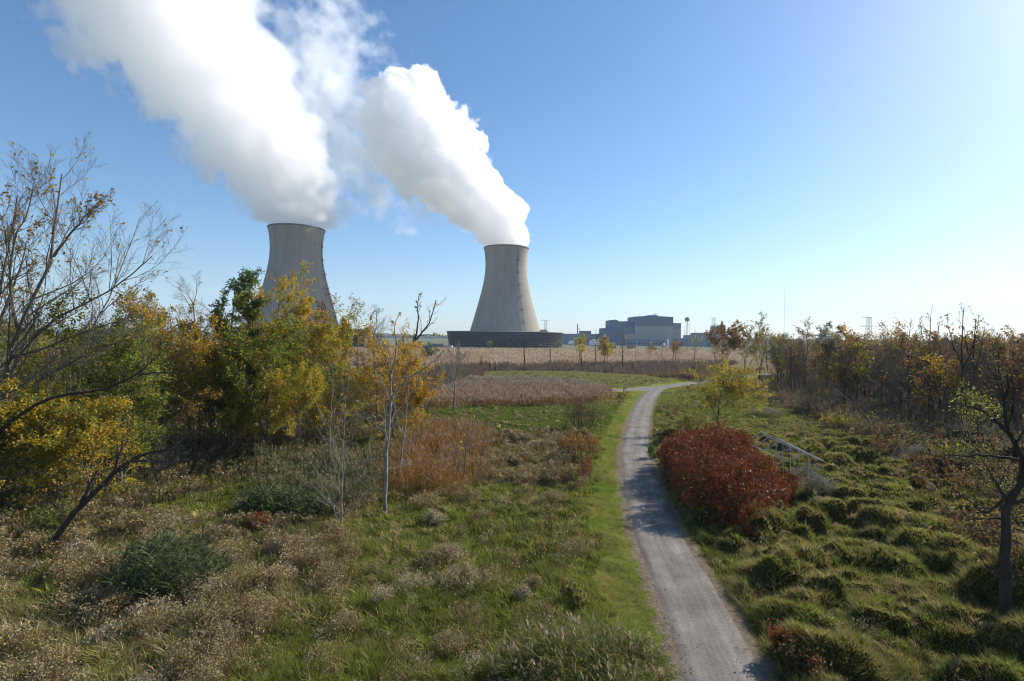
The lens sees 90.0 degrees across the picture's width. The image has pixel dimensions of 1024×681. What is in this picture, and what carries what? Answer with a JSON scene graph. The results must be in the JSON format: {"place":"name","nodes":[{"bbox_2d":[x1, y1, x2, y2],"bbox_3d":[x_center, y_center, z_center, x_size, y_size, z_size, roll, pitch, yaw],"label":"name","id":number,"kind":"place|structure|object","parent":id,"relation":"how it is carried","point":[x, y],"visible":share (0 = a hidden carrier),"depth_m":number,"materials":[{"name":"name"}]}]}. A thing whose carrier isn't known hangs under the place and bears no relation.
{"place":"outdoors","nodes":[
{"label":"outdoors","id":0,"kind":"place"},
{"bbox_2d":[220,223,366,346],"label":"cooling tower","id":1,"kind":"structure","parent":0,"point":[293,245],"depth_m":515.54,"materials":[{"name":"concrete"}]},
{"bbox_2d":[0,333,1023,680],"bbox_3d":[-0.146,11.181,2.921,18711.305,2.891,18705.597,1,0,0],"label":"ground","id":2,"kind":"structure","parent":0,"point":[648,597],"depth_m":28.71,"materials":[{"name":"plant"}]},
{"bbox_2d":[0,180,56,323],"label":"bare tree","id":3,"kind":"object","parent":2,"relation":"on","point":[6,274],"visible":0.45,"depth_m":40.27,"materials":[{"name":"brown plant"}]},
{"bbox_2d":[0,315,79,471],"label":"tree","id":4,"kind":"object","parent":2,"relation":"on","point":[39,355],"visible":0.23,"depth_m":43.76,"materials":[{"name":"green plant"}]},
{"bbox_2d":[0,409,81,510],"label":"tree","id":5,"kind":"object","parent":2,"relation":"on","point":[28,494],"visible":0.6,"depth_m":33.93,"materials":[{"name":"yellow plant"}]},
{"bbox_2d":[13,494,76,535],"bbox_3d":[-28.011,10.873,31.327,3.505,2.083,3.208,1,0,0],"label":"shrub","id":6,"kind":"object","parent":2,"relation":"on","point":[51,520],"visible":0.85,"depth_m":30.73,"materials":[{"name":"green plant"}]},
{"bbox_2d":[0,373,119,508],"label":"tree","id":7,"kind":"object","parent":2,"relation":"on","point":[35,411],"visible":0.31,"depth_m":34.86,"materials":[{"name":"yellow plant"}]},
{"bbox_2d":[0,378,149,503],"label":"tree","id":8,"kind":"object","parent":2,"relation":"on","point":[20,440],"visible":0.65,"depth_m":34.53,"materials":[{"name":"yellow plant"}]},
{"bbox_2d":[15,393,151,500],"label":"tree","id":9,"kind":"object","parent":2,"relation":"on","point":[125,406],"visible":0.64,"depth_m":36.13,"materials":[{"name":"yellow plant"}]},
{"bbox_2d":[0,128,186,407],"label":"bare tree","id":10,"kind":"object","parent":2,"relation":"on","point":[20,329],"visible":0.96,"depth_m":38.42,"materials":[{"name":"grey plant"}]},
{"bbox_2d":[0,335,186,433],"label":"leaning tree","id":11,"kind":"object","parent":2,"relation":"on","point":[13,419],"visible":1,"depth_m":32.99,"materials":[{"name":"brown plant"}]},
{"bbox_2d":[11,285,186,486],"bbox_3d":[-33.088,3.659,40.054,12.695,15.894,10.784,1,0,-27],"label":"tree","id":12,"kind":"object","parent":2,"relation":"on","point":[118,363],"visible":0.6,"depth_m":39.81,"materials":[{"name":"green plant"}]},
{"bbox_2d":[66,199,167,492],"bbox_3d":[-30.649,1.098,38.601,6.576,24.021,5.257,1,0,0],"label":"bare tree","id":13,"kind":"object","parent":2,"relation":"on","point":[108,305],"visible":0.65,"depth_m":38.98,"materials":[{"name":"brown plant"}]},
{"bbox_2d":[63,365,179,487],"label":"tree","id":14,"kind":"object","parent":2,"relation":"on","point":[143,404],"visible":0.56,"depth_m":40.40,"materials":[{"name":"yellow plant"}]},
{"bbox_2d":[54,311,192,421],"bbox_3d":[-40.352,4.105,54.531,8.775,14.484,13.883,1,1,40],"label":"tree","id":15,"kind":"object","parent":2,"relation":"on","point":[97,351],"visible":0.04,"depth_m":52.06,"materials":[{"name":"green plant"}]},
{"bbox_2d":[46,422,200,553],"bbox_3d":[-21.825,8.375,27.671,8.424,7.633,2.989,1,0,-5],"label":"dead tree","id":16,"kind":"object","parent":2,"relation":"on","point":[86,498],"visible":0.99,"depth_m":28.43,"materials":[{"name":"wood"}]},
{"bbox_2d":[97,349,168,453],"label":"tree","id":17,"kind":"object","parent":2,"relation":"on","point":[162,384],"visible":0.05,"depth_m":49.19,"materials":[{"name":"green plant"}]},
{"bbox_2d":[87,285,227,451],"bbox_3d":[-34.009,3.010,49.813,11.345,16.958,13.439,1,0,-24],"label":"tree","id":18,"kind":"object","parent":2,"relation":"on","point":[197,345],"visible":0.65,"depth_m":49.85,"materials":[{"name":"green plant"}]},
{"bbox_2d":[93,523,240,607],"bbox_3d":[-16.606,10.462,24.783,6.356,3.246,5.630,1,0,0],"label":"reed clump","id":19,"kind":"object","parent":2,"relation":"on","point":[181,555],"visible":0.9,"depth_m":24.07,"materials":[{"name":"green plant"}]},
{"bbox_2d":[140,316,228,450],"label":"tree","id":20,"kind":"object","parent":2,"relation":"on","point":[198,360],"visible":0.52,"depth_m":51.90,"materials":[{"name":"green plant"}]},
{"bbox_2d":[164,269,212,425],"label":"bare tree","id":21,"kind":"object","parent":2,"relation":"on","point":[194,314],"visible":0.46,"depth_m":65.01,"materials":[{"name":"brown plant"}]},
{"bbox_2d":[160,316,260,445],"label":"tree","id":22,"kind":"object","parent":2,"relation":"on","point":[194,436],"visible":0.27,"depth_m":53.67,"materials":[{"name":"green plant"}]},
{"bbox_2d":[203,267,268,446],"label":"tree","id":23,"kind":"object","parent":2,"relation":"on","point":[252,311],"visible":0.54,"depth_m":55.11,"materials":[{"name":"green plant"}]},
{"bbox_2d":[213,380,267,450],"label":"tree","id":24,"kind":"object","parent":2,"relation":"on","point":[241,411],"visible":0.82,"depth_m":52.12,"materials":[{"name":"green plant"}]},
{"bbox_2d":[225,291,265,435],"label":"tree","id":25,"kind":"object","parent":2,"relation":"on","point":[247,327],"visible":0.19,"depth_m":58.70,"materials":[{"name":"green plant"}]},
{"bbox_2d":[208,314,345,444],"bbox_3d":[-24.943,4.294,53.429,14.082,14.504,14.386,1,0,0],"label":"tree","id":26,"kind":"object","parent":2,"relation":"on","point":[267,365],"visible":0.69,"depth_m":52.62,"materials":[{"name":"yellow plant"}]},
{"bbox_2d":[238,481,339,522],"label":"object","id":27,"kind":"object","parent":2,"relation":"on","point":[287,499],"visible":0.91,"depth_m":34.40,"materials":[{"name":"green plant"}]},
{"bbox_2d":[238,260,347,437],"bbox_3d":[-26.429,0.942,60.136,12.828,21.170,13.880,0,1,-43],"label":"tree","id":28,"kind":"object","parent":2,"relation":"on","point":[304,309],"visible":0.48,"depth_m":58.25,"materials":[{"name":"yellow plant"}]},
{"bbox_2d":[252,357,364,448],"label":"tree","id":29,"kind":"object","parent":2,"relation":"on","point":[287,396],"visible":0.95,"depth_m":50.21,"materials":[{"name":"yellow plant"}]},
{"bbox_2d":[260,308,358,438],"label":"tree","id":30,"kind":"object","parent":2,"relation":"on","point":[319,329],"visible":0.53,"depth_m":59.28,"materials":[{"name":"yellow plant"}]},
{"bbox_2d":[295,374,342,443],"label":"tree","id":31,"kind":"object","parent":2,"relation":"on","point":[321,408],"visible":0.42,"depth_m":55.26,"materials":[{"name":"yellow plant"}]},
{"bbox_2d":[289,285,349,417],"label":"tree","id":32,"kind":"object","parent":2,"relation":"on","point":[321,309],"visible":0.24,"depth_m":66.64,"materials":[{"name":"yellow plant"}]},
{"bbox_2d":[301,361,378,522],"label":"sapling","id":33,"kind":"object","parent":2,"relation":"on","point":[340,482],"visible":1,"depth_m":32.78,"materials":[{"name":"grey plant"}]},
{"bbox_2d":[333,314,354,413],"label":"tree","id":34,"kind":"object","parent":2,"relation":"on","point":[344,325],"visible":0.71,"depth_m":73.46,"materials":[{"name":"yellow plant"}]},
{"bbox_2d":[316,367,380,431],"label":"tree","id":35,"kind":"object","parent":2,"relation":"on","point":[347,392],"visible":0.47,"depth_m":62.31,"materials":[{"name":"yellow plant"}]},
{"bbox_2d":[314,291,382,377],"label":"tree","id":36,"kind":"object","parent":2,"relation":"on","point":[350,315],"visible":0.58,"depth_m":127.29,"materials":[{"name":"yellow plant"}]},
{"bbox_2d":[345,304,393,415],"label":"bare tree","id":37,"kind":"object","parent":2,"relation":"on","point":[374,373],"visible":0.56,"depth_m":74.31,"materials":[{"name":"yellow plant"}]},
{"bbox_2d":[347,311,443,512],"bbox_3d":[-8.084,4.993,36.061,6.270,14.233,3.564,1,0,11],"label":"sapling","id":38,"kind":"object","parent":2,"relation":"on","point":[387,434],"visible":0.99,"depth_m":35.66,"materials":[{"name":"grey plant"}]},
{"bbox_2d":[346,318,445,437],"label":"tree","id":39,"kind":"object","parent":2,"relation":"on","point":[404,356],"visible":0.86,"depth_m":59.94,"materials":[{"name":"yellow plant"}]},
{"bbox_2d":[387,334,430,482],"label":"sapling","id":40,"kind":"object","parent":2,"relation":"on","point":[405,416],"visible":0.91,"depth_m":42.99,"materials":[{"name":"grey plant"}]},
{"bbox_2d":[376,293,446,416],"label":"bare tree","id":41,"kind":"object","parent":2,"relation":"on","point":[414,338],"visible":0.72,"depth_m":71.33,"materials":[{"name":"brown plant"}]},
{"bbox_2d":[391,372,437,435],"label":"tree","id":42,"kind":"object","parent":2,"relation":"on","point":[422,396],"visible":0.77,"depth_m":59.85,"materials":[{"name":"yellow plant"}]},
{"bbox_2d":[226,373,615,511],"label":"reeds","id":43,"kind":"object","parent":2,"relation":"on","point":[497,389],"visible":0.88,"depth_m":48.31,"materials":[{"name":"plant"}]},
{"bbox_2d":[434,341,470,410],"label":"bare tree","id":44,"kind":"object","parent":2,"relation":"on","point":[450,374],"visible":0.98,"depth_m":82.69,"materials":[{"name":"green plant"}]},
{"bbox_2d":[448,392,481,486],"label":"sapling","id":45,"kind":"object","parent":2,"relation":"on","point":[459,457],"visible":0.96,"depth_m":41.65,"materials":[{"name":"grey plant"}]},
{"bbox_2d":[446,244,562,347],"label":"cooling tower","id":46,"kind":"structure","parent":2,"relation":"on","point":[504,313],"depth_m":610.61,"materials":[{"name":"concrete"}]},
{"bbox_2d":[0,388,1023,680],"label":"dry weeds","id":47,"kind":"object","parent":2,"relation":"on","point":[256,614],"visible":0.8,"depth_m":25.20,"materials":[{"name":"plant"}]},
{"bbox_2d":[0,357,1023,536],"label":"undergrowth","id":48,"kind":"object","parent":2,"relation":"on","point":[646,367],"visible":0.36,"depth_m":72.00,"materials":[{"name":"plant"}]},
{"bbox_2d":[41,329,1003,344],"bbox_3d":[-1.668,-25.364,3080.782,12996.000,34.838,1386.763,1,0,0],"label":"treeline","id":49,"kind":"object","parent":2,"relation":"on","point":[388,335],"visible":0.04,"depth_m":2414.89,"materials":[{"name":"plant"}]},
{"bbox_2d":[293,347,764,366],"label":"reed bed","id":50,"kind":"object","parent":2,"relation":"on","point":[536,355],"visible":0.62,"depth_m":302.87,"materials":[{"name":"plant"}]},
{"bbox_2d":[558,573,589,607],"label":"shrub","id":51,"kind":"object","parent":2,"relation":"on","point":[571,588],"visible":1,"depth_m":23.03,"materials":[{"name":"green plant"}]},
{"bbox_2d":[477,603,683,680],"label":"reed clump","id":52,"kind":"object","parent":2,"relation":"on","point":[600,648],"visible":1,"depth_m":17.61,"materials":[{"name":"green plant"}]},
{"bbox_2d":[559,427,601,458],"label":"shrub","id":53,"kind":"object","parent":2,"relation":"on","point":[569,444],"visible":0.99,"depth_m":50.54,"materials":[{"name":"brown plant"}]},
{"bbox_2d":[561,331,600,344],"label":"hall","id":54,"kind":"structure","parent":2,"relation":"on","point":[567,338],"depth_m":929.98,"materials":[{"name":"grey"}]},
{"bbox_2d":[563,387,601,428],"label":"shrub","id":55,"kind":"object","parent":2,"relation":"on","point":[579,412],"visible":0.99,"depth_m":67.49,"materials":[{"name":"brown plant"}]},
{"bbox_2d":[599,319,633,341],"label":"turbine hall","id":56,"kind":"structure","parent":2,"relation":"on","point":[612,329],"depth_m":907.88,"materials":[{"name":"grey"}]},
{"bbox_2d":[609,339,664,345],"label":"service building","id":57,"kind":"structure","parent":2,"relation":"on","point":[639,342],"depth_m":870.02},
{"bbox_2d":[624,313,680,345],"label":"reactor building","id":58,"kind":"structure","parent":2,"relation":"on","point":[653,327],"depth_m":898.96,"materials":[{"name":"grey"}]},
{"bbox_2d":[611,394,798,680],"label":"fallen leaves","id":59,"kind":"object","parent":2,"relation":"on","point":[679,573],"visible":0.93,"depth_m":24.53,"materials":[{"name":"brown plant"}]},
{"bbox_2d":[704,321,746,375],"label":"tree","id":60,"kind":"object","parent":2,"relation":"on","point":[722,332],"visible":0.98,"depth_m":163.90,"materials":[{"name":"brown plant"}]},
{"bbox_2d":[680,355,774,423],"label":"tree","id":61,"kind":"object","parent":2,"relation":"on","point":[737,381],"visible":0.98,"depth_m":66.42,"materials":[{"name":"yellow plant"}]},
{"bbox_2d":[655,416,800,540],"bbox_3d":[16.837,9.536,40.809,12.067,6.034,21.408,1,0,0],"label":"sumac thicket","id":62,"kind":"object","parent":2,"relation":"on","point":[753,471],"visible":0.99,"depth_m":36.15,"materials":[{"name":"red plant"}]},
{"bbox_2d":[725,309,770,377],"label":"tree","id":63,"kind":"object","parent":2,"relation":"on","point":[748,335],"visible":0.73,"depth_m":159.90,"materials":[{"name":"brown plant"}]},
{"bbox_2d":[749,322,779,380],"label":"tree","id":64,"kind":"object","parent":2,"relation":"on","point":[762,341],"visible":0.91,"depth_m":137.13,"materials":[{"name":"green plant"}]},
{"bbox_2d":[766,618,795,655],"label":"shrub","id":65,"kind":"object","parent":2,"relation":"on","point":[778,636],"visible":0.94,"depth_m":19.26,"materials":[{"name":"brown plant"}]},
{"bbox_2d":[745,431,822,479],"bbox_3d":[23.888,10.754,44.944,2.184,3.468,11.960,1,0,2],"label":"metal frame","id":66,"kind":"object","parent":2,"relation":"on","point":[781,441],"visible":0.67,"depth_m":44.30,"materials":[{"name":"metal"}]},
{"bbox_2d":[757,328,822,393],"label":"tree","id":67,"kind":"object","parent":2,"relation":"on","point":[795,346],"visible":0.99,"depth_m":111.20,"materials":[{"name":"brown plant"}]},
{"bbox_2d":[773,635,828,680],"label":"shrub","id":68,"kind":"object","parent":2,"relation":"on","point":[811,666],"visible":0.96,"depth_m":18.19,"materials":[{"name":"brown plant"}]},
{"bbox_2d":[800,473,838,497],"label":"aster clump","id":69,"kind":"object","parent":2,"relation":"on","point":[815,482],"visible":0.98,"depth_m":38.57,"materials":[{"name":"plant"}]},
{"bbox_2d":[807,321,841,389],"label":"tree","id":70,"kind":"object","parent":2,"relation":"on","point":[823,334],"visible":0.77,"depth_m":117.64,"materials":[{"name":"brown plant"}]},
{"bbox_2d":[814,339,836,390],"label":"tree","id":71,"kind":"object","parent":2,"relation":"on","point":[824,355],"visible":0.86,"depth_m":116.83,"materials":[{"name":"brown plant"}]},
{"bbox_2d":[824,335,864,403],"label":"tree","id":72,"kind":"object","parent":2,"relation":"on","point":[844,359],"visible":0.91,"depth_m":92.74,"materials":[{"name":"brown plant"}]},
{"bbox_2d":[817,408,876,429],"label":"bush","id":73,"kind":"object","parent":2,"relation":"on","point":[842,423],"visible":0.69,"depth_m":69.05,"materials":[{"name":"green plant"}]},
{"bbox_2d":[829,339,876,404],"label":"tree","id":74,"kind":"object","parent":2,"relation":"on","point":[860,346],"visible":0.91,"depth_m":91.65,"materials":[{"name":"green plant"}]},
{"bbox_2d":[862,333,904,406],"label":"tree","id":75,"kind":"object","parent":2,"relation":"on","point":[879,380],"visible":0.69,"depth_m":93.32,"materials":[{"name":"brown plant"}]},
{"bbox_2d":[862,428,911,456],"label":"shrub","id":76,"kind":"object","parent":2,"relation":"on","point":[881,442],"visible":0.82,"depth_m":52.55,"materials":[{"name":"brown plant"}]},
{"bbox_2d":[873,347,907,415],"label":"tree","id":77,"kind":"object","parent":2,"relation":"on","point":[894,384],"visible":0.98,"depth_m":82.70,"materials":[{"name":"brown plant"}]},
{"bbox_2d":[865,317,919,397],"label":"tree","id":78,"kind":"object","parent":2,"relation":"on","point":[893,333],"visible":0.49,"depth_m":101.42,"materials":[{"name":"brown plant"}]},
{"bbox_2d":[879,347,909,411],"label":"tree","id":79,"kind":"object","parent":2,"relation":"on","point":[897,382],"visible":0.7,"depth_m":86.63,"materials":[{"name":"brown plant"}]},
{"bbox_2d":[867,415,925,439],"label":"bush","id":80,"kind":"object","parent":2,"relation":"on","point":[893,431],"visible":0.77,"depth_m":60.52,"materials":[{"name":"green plant"}]},
{"bbox_2d":[877,327,927,409],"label":"tree","id":81,"kind":"object","parent":2,"relation":"on","point":[903,335],"visible":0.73,"depth_m":88.13,"materials":[{"name":"brown plant"}]},
{"bbox_2d":[875,427,941,456],"bbox_3d":[40.750,10.591,52.514,5.275,3.939,7.000,1,0,19],"label":"bush","id":82,"kind":"object","parent":2,"relation":"on","point":[912,434],"visible":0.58,"depth_m":52.83,"materials":[{"name":"green plant"}]},
{"bbox_2d":[900,325,958,421],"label":"tree","id":83,"kind":"object","parent":2,"relation":"on","point":[930,346],"visible":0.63,"depth_m":77.31,"materials":[{"name":"brown plant"}]},
{"bbox_2d":[902,451,966,476],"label":"shrub","id":84,"kind":"object","parent":2,"relation":"on","point":[922,459],"visible":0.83,"depth_m":45.15,"materials":[{"name":"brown plant"}]},
{"bbox_2d":[908,350,966,426],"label":"tree","id":85,"kind":"object","parent":2,"relation":"on","point":[939,371],"visible":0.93,"depth_m":72.07,"materials":[{"name":"yellow plant"}]},
{"bbox_2d":[919,438,973,463],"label":"bush","id":86,"kind":"object","parent":2,"relation":"on","point":[954,450],"visible":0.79,"depth_m":46.15,"materials":[{"name":"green plant"}]},
{"bbox_2d":[909,460,987,496],"bbox_3d":[32.282,10.389,38.327,4.011,2.884,4.302,1,0,0],"label":"shrub","id":87,"kind":"object","parent":2,"relation":"on","point":[923,477],"visible":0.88,"depth_m":38.22,"materials":[{"name":"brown plant"}]},
{"bbox_2d":[924,333,972,423],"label":"tree","id":88,"kind":"object","parent":2,"relation":"on","point":[956,368],"visible":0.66,"depth_m":72.49,"materials":[{"name":"brown plant"}]},
{"bbox_2d":[942,333,984,422],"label":"tree","id":89,"kind":"object","parent":2,"relation":"on","point":[966,367],"visible":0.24,"depth_m":75.32,"materials":[{"name":"brown plant"}]},
{"bbox_2d":[944,303,983,426],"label":"bare tree","id":90,"kind":"object","parent":2,"relation":"on","point":[961,360],"visible":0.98,"depth_m":66.90,"materials":[{"name":"brown plant"}]},
{"bbox_2d":[935,430,1002,465],"bbox_3d":[42.554,10.215,46.987,4.895,4.278,4.544,1,0,0],"label":"shrub","id":91,"kind":"object","parent":2,"relation":"on","point":[984,447],"visible":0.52,"depth_m":46.99,"materials":[{"name":"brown plant"}]},
{"bbox_2d":[949,380,1002,450],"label":"tree","id":92,"kind":"object","parent":2,"relation":"on","point":[978,414],"visible":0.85,"depth_m":53.89,"materials":[{"name":"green plant"}]},
{"bbox_2d":[938,505,1019,542],"bbox_3d":[27.585,11.150,30.573,3.054,2.659,3.761,1,0,0],"label":"shrub","id":93,"kind":"object","parent":2,"relation":"on","point":[994,525],"visible":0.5,"depth_m":30.12,"materials":[{"name":"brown plant"}]},
{"bbox_2d":[935,341,1023,621],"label":"bare tree","id":94,"kind":"object","parent":2,"relation":"on","point":[1005,578],"visible":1,"depth_m":21.41,"materials":[{"name":"brown plant"}]},
{"bbox_2d":[947,332,1011,427],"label":"tree","id":95,"kind":"object","parent":2,"relation":"on","point":[974,385],"visible":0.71,"depth_m":68.87,"materials":[{"name":"brown plant"}]},
{"bbox_2d":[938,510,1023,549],"bbox_3d":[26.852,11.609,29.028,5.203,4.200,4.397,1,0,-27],"label":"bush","id":96,"kind":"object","parent":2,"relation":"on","point":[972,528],"visible":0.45,"depth_m":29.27,"materials":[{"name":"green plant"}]},
{"bbox_2d":[939,497,1023,533],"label":"bush","id":97,"kind":"object","parent":2,"relation":"on","point":[954,509],"visible":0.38,"depth_m":31.70,"materials":[{"name":"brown plant"}]},
{"bbox_2d":[947,457,1023,497],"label":"shrub","id":98,"kind":"object","parent":2,"relation":"on","point":[987,473],"visible":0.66,"depth_m":38.79,"materials":[{"name":"brown plant"}]},
{"bbox_2d":[953,454,1018,496],"bbox_3d":[36.064,10.157,38.530,4.416,2.983,3.819,1,0,7],"label":"bush","id":99,"kind":"object","parent":2,"relation":"on","point":[983,474],"visible":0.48,"depth_m":38.24,"materials":[{"name":"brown plant"}]},
{"bbox_2d":[958,331,1018,426],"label":"tree","id":100,"kind":"object","parent":2,"relation":"on","point":[999,343],"visible":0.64,"depth_m":69.56,"materials":[{"name":"brown plant"}]},
{"bbox_2d":[963,329,1023,423],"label":"tree","id":101,"kind":"object","parent":2,"relation":"on","point":[984,343],"visible":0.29,"depth_m":73.56,"materials":[{"name":"brown plant"}]},
{"bbox_2d":[966,472,1023,507],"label":"bush","id":102,"kind":"object","parent":2,"relation":"on","point":[993,492],"visible":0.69,"depth_m":33.64,"materials":[{"name":"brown plant"}]},
{"bbox_2d":[971,535,1023,591],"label":"bush","id":103,"kind":"object","parent":2,"relation":"on","point":[996,566],"visible":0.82,"depth_m":22.86,"materials":[{"name":"green plant"}]},
{"bbox_2d":[978,328,1023,435],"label":"tree","id":104,"kind":"object","parent":2,"relation":"on","point":[1016,360],"visible":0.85,"depth_m":65.28,"materials":[{"name":"brown plant"}]},
{"bbox_2d":[984,324,1023,430],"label":"tree","id":105,"kind":"object","parent":2,"relation":"on","point":[1011,332],"visible":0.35,"depth_m":68.90,"materials":[{"name":"brown plant"}]},
{"bbox_2d":[0,0,1023,340],"label":"sky","id":106,"kind":"structure","parent":0,"point":[702,161],"materials":[{"name":"blue"}]},
{"bbox_2d":[621,388,765,680],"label":"track","id":107,"kind":"structure","parent":0,"point":[637,471],"depth_m":25.17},
{"bbox_2d":[610,372,784,391],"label":"road","id":108,"kind":"structure","parent":0,"point":[661,386],"depth_m":129.15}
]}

